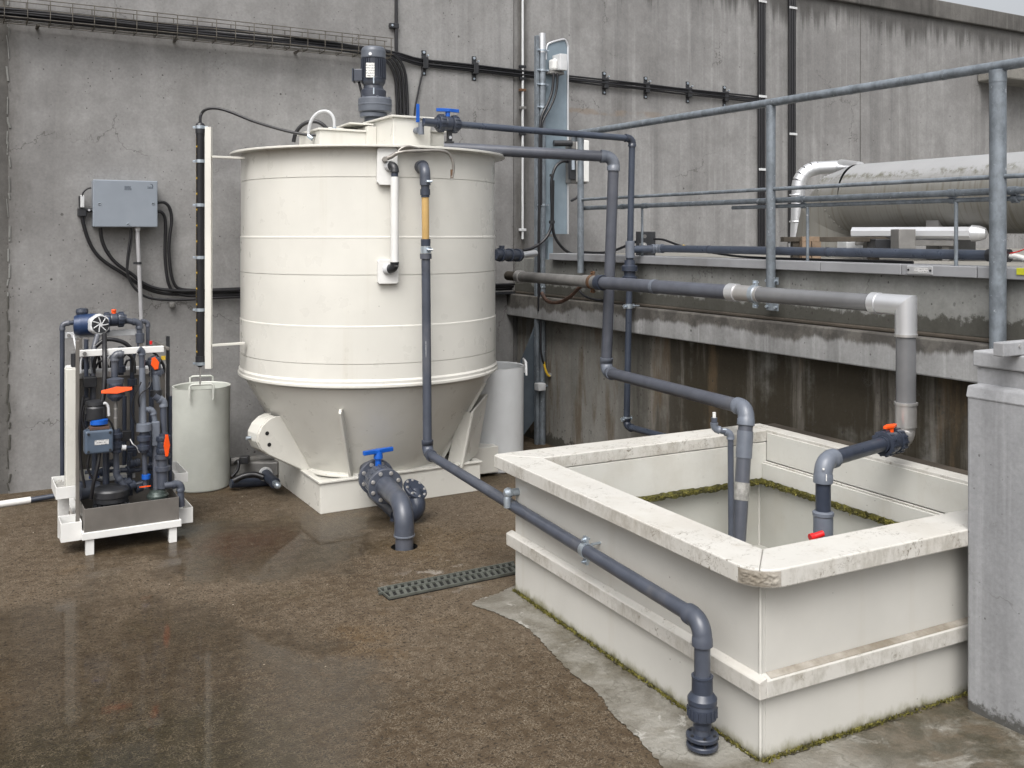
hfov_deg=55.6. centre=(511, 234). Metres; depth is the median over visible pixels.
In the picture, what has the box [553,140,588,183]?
isolator box
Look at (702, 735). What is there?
dosing line
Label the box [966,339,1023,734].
concrete pillar
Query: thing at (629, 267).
slim feed pipe
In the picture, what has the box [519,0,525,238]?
wall conduit
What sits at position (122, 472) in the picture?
dosing skid
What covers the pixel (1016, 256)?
terrace cable
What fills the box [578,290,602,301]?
black hose
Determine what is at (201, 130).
level gauge
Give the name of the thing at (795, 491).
waterline moss
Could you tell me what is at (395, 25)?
wall cable drop
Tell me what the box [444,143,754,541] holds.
overflow pipe
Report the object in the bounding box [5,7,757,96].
wall cable
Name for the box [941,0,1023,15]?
sky
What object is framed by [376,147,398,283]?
sight tube
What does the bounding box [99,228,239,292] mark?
wall cable
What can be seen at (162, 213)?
wall cable
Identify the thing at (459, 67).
wall cable
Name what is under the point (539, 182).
wall cable
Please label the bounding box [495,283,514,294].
wall cable run
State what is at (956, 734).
cement apron
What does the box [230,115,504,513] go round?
mixing tank
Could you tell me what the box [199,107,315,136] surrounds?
gauge cable
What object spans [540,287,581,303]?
rusty hose
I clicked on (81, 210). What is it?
wall socket switch
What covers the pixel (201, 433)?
plastic barrel
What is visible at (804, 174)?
cladded pipe
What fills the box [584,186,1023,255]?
railing conduit
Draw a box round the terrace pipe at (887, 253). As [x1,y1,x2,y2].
[634,244,1012,261]
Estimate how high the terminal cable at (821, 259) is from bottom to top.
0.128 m
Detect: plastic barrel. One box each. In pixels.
[172,375,230,492]
[480,358,527,472]
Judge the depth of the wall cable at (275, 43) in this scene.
7.07 m
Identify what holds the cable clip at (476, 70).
attached to the concrete wall at (80, 112)
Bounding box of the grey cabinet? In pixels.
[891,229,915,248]
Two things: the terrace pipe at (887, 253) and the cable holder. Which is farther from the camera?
the cable holder
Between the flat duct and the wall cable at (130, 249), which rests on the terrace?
the flat duct
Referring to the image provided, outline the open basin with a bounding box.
[494,423,967,760]
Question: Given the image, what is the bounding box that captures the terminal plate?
[636,231,655,255]
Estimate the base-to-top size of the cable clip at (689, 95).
0.210 m
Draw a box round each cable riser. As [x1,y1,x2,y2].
[758,0,766,246]
[788,0,796,242]
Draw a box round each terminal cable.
[584,240,635,253]
[653,238,913,263]
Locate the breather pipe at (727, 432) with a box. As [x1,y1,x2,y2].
[710,412,734,536]
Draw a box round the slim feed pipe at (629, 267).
[461,121,665,435]
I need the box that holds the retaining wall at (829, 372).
[507,253,1023,470]
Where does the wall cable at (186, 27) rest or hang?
attached to the cable clip at (605, 87)
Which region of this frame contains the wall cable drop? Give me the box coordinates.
[389,0,398,114]
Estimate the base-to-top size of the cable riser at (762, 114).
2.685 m
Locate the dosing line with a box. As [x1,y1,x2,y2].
[414,160,718,754]
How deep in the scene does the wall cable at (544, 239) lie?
8.06 m
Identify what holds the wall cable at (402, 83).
in the cable tray
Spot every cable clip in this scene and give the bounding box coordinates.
[421,50,428,75]
[472,56,478,80]
[602,72,609,94]
[644,77,650,98]
[686,82,692,102]
[722,86,729,105]
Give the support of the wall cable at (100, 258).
attached to the concrete wall at (80, 112)
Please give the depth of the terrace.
7.08 m
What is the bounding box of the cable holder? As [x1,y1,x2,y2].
[169,302,174,307]
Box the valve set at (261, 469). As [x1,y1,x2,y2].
[229,454,280,488]
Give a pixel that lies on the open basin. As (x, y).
(853, 621)
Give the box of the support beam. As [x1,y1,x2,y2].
[780,237,889,259]
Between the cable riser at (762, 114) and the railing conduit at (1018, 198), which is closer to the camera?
the railing conduit at (1018, 198)
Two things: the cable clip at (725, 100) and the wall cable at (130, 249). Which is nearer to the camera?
the wall cable at (130, 249)
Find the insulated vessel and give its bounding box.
[796,151,1023,259]
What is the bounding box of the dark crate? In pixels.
[867,239,890,247]
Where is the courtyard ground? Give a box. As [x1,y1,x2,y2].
[0,435,663,767]
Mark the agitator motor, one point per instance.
(373, 99)
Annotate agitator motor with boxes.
[352,45,391,118]
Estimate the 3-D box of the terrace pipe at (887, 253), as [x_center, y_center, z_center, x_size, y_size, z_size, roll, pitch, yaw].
[1.610,0.103,5.737,0.224,0.066,2.715,0,0,-30]
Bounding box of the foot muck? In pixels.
[521,596,962,761]
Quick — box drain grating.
[377,561,515,600]
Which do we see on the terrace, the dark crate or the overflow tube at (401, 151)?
the dark crate
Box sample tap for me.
[413,104,423,134]
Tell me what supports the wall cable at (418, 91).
attached to the cable clip at (425, 60)
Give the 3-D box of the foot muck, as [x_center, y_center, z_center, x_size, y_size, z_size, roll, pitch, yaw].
[0.862,1.743,3.801,1.119,0.009,2.282,0,0,-68]
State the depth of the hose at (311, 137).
6.24 m
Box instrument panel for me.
[520,33,568,444]
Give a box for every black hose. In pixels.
[292,120,327,141]
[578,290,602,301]
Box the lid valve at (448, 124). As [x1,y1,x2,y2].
[422,108,461,143]
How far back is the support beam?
6.60 m
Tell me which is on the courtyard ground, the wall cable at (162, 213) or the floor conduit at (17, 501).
the floor conduit at (17, 501)
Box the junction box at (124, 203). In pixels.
[92,179,157,226]
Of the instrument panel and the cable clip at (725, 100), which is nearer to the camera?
the instrument panel
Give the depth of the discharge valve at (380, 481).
5.70 m
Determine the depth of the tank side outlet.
6.96 m
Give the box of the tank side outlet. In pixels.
[495,246,537,261]
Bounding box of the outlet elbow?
[367,479,426,521]
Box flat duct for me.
[851,225,987,260]
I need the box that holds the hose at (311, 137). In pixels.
[307,109,336,140]
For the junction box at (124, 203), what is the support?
attached to the concrete wall at (80, 112)
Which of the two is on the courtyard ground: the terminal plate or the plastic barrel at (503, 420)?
the plastic barrel at (503, 420)
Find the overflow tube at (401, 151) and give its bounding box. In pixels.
[382,145,454,177]
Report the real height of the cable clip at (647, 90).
0.210 m
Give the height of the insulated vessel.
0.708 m
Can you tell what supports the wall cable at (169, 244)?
attached to the concrete wall at (80, 112)
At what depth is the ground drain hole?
5.48 m
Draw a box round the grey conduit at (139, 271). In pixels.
[133,227,144,345]
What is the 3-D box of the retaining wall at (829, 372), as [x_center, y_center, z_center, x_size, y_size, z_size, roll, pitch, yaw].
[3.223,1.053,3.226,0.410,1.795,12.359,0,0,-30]
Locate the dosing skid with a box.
[51,304,192,555]
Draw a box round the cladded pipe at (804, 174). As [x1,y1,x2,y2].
[788,159,863,255]
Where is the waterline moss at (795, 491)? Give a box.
[640,479,893,524]
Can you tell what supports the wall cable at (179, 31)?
attached to the cable clip at (605, 87)
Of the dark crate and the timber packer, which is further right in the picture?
the dark crate
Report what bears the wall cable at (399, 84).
in the cable tray
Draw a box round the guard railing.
[571,57,1023,348]
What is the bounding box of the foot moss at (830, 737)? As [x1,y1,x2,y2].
[512,588,967,763]
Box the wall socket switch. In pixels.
[77,195,91,216]
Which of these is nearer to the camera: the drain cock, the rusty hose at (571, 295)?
the drain cock
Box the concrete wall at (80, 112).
[0,0,1023,493]
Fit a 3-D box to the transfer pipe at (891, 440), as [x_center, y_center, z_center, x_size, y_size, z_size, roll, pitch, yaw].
[0.971,0.879,6.008,0.830,1.243,4.047,0,0,-19]
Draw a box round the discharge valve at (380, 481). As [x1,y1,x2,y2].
[358,447,414,550]
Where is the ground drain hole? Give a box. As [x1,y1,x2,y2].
[391,543,417,549]
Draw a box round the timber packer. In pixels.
[800,237,820,257]
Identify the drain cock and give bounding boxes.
[503,487,519,507]
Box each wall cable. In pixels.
[0,7,757,98]
[0,10,408,115]
[0,11,752,101]
[0,14,401,114]
[0,15,398,114]
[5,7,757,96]
[5,14,405,114]
[80,216,239,295]
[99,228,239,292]
[126,228,239,300]
[127,231,132,268]
[158,201,239,288]
[158,210,239,296]
[284,38,757,100]
[413,61,423,115]
[523,160,567,251]
[537,73,554,310]
[541,73,558,204]
[552,180,572,252]
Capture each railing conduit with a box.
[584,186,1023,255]
[731,194,1023,265]
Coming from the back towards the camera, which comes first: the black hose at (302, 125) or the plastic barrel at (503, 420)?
the plastic barrel at (503, 420)
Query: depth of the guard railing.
4.91 m
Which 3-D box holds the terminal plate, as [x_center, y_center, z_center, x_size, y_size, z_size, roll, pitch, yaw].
[0.982,0.078,7.094,0.140,0.194,0.115,0,0,0]
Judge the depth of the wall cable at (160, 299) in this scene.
6.91 m
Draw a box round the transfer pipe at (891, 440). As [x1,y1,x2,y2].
[504,270,917,539]
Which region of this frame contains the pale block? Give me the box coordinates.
[837,242,862,247]
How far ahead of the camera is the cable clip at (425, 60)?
8.04 m
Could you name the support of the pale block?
on the terrace
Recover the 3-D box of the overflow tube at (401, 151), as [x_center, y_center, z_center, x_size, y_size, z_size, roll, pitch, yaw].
[-0.568,-0.445,5.957,0.469,0.192,0.085,0,0,-21]
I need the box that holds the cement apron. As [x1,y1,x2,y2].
[472,585,1023,767]
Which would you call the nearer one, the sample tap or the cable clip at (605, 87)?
the sample tap
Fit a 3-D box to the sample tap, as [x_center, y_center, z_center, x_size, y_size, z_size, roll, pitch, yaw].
[-0.593,-0.727,6.165,0.055,0.192,0.074,0,0,-30]
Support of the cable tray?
attached to the concrete wall at (80, 112)
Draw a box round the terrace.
[527,248,1023,266]
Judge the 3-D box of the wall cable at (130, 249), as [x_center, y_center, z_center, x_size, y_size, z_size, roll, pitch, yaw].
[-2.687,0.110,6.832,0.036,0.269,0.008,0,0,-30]
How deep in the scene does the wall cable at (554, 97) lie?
8.04 m
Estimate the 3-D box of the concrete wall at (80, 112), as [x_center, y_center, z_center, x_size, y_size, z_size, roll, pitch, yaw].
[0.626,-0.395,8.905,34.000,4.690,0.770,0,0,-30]
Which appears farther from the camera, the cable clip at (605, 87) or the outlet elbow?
the cable clip at (605, 87)
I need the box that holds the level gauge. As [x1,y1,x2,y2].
[193,122,244,383]
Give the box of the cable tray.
[0,0,392,59]
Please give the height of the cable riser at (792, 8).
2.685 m
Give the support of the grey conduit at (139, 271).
attached to the concrete wall at (80, 112)
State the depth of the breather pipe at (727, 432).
4.97 m
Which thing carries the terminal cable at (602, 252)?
on the retaining wall at (829, 372)
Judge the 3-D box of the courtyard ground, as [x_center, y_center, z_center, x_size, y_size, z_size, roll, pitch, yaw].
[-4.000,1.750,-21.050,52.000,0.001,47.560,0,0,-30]
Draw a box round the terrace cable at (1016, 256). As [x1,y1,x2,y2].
[1009,254,1023,260]
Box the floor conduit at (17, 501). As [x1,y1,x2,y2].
[0,494,54,507]
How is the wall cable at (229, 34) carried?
attached to the concrete wall at (80, 112)
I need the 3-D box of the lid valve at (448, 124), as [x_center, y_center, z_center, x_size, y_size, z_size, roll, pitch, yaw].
[-0.448,-0.691,6.183,0.255,0.220,0.116,0,0,-30]
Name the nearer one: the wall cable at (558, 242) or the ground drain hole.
the ground drain hole
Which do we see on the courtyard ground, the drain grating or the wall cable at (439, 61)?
the drain grating
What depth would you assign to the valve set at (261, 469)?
6.70 m

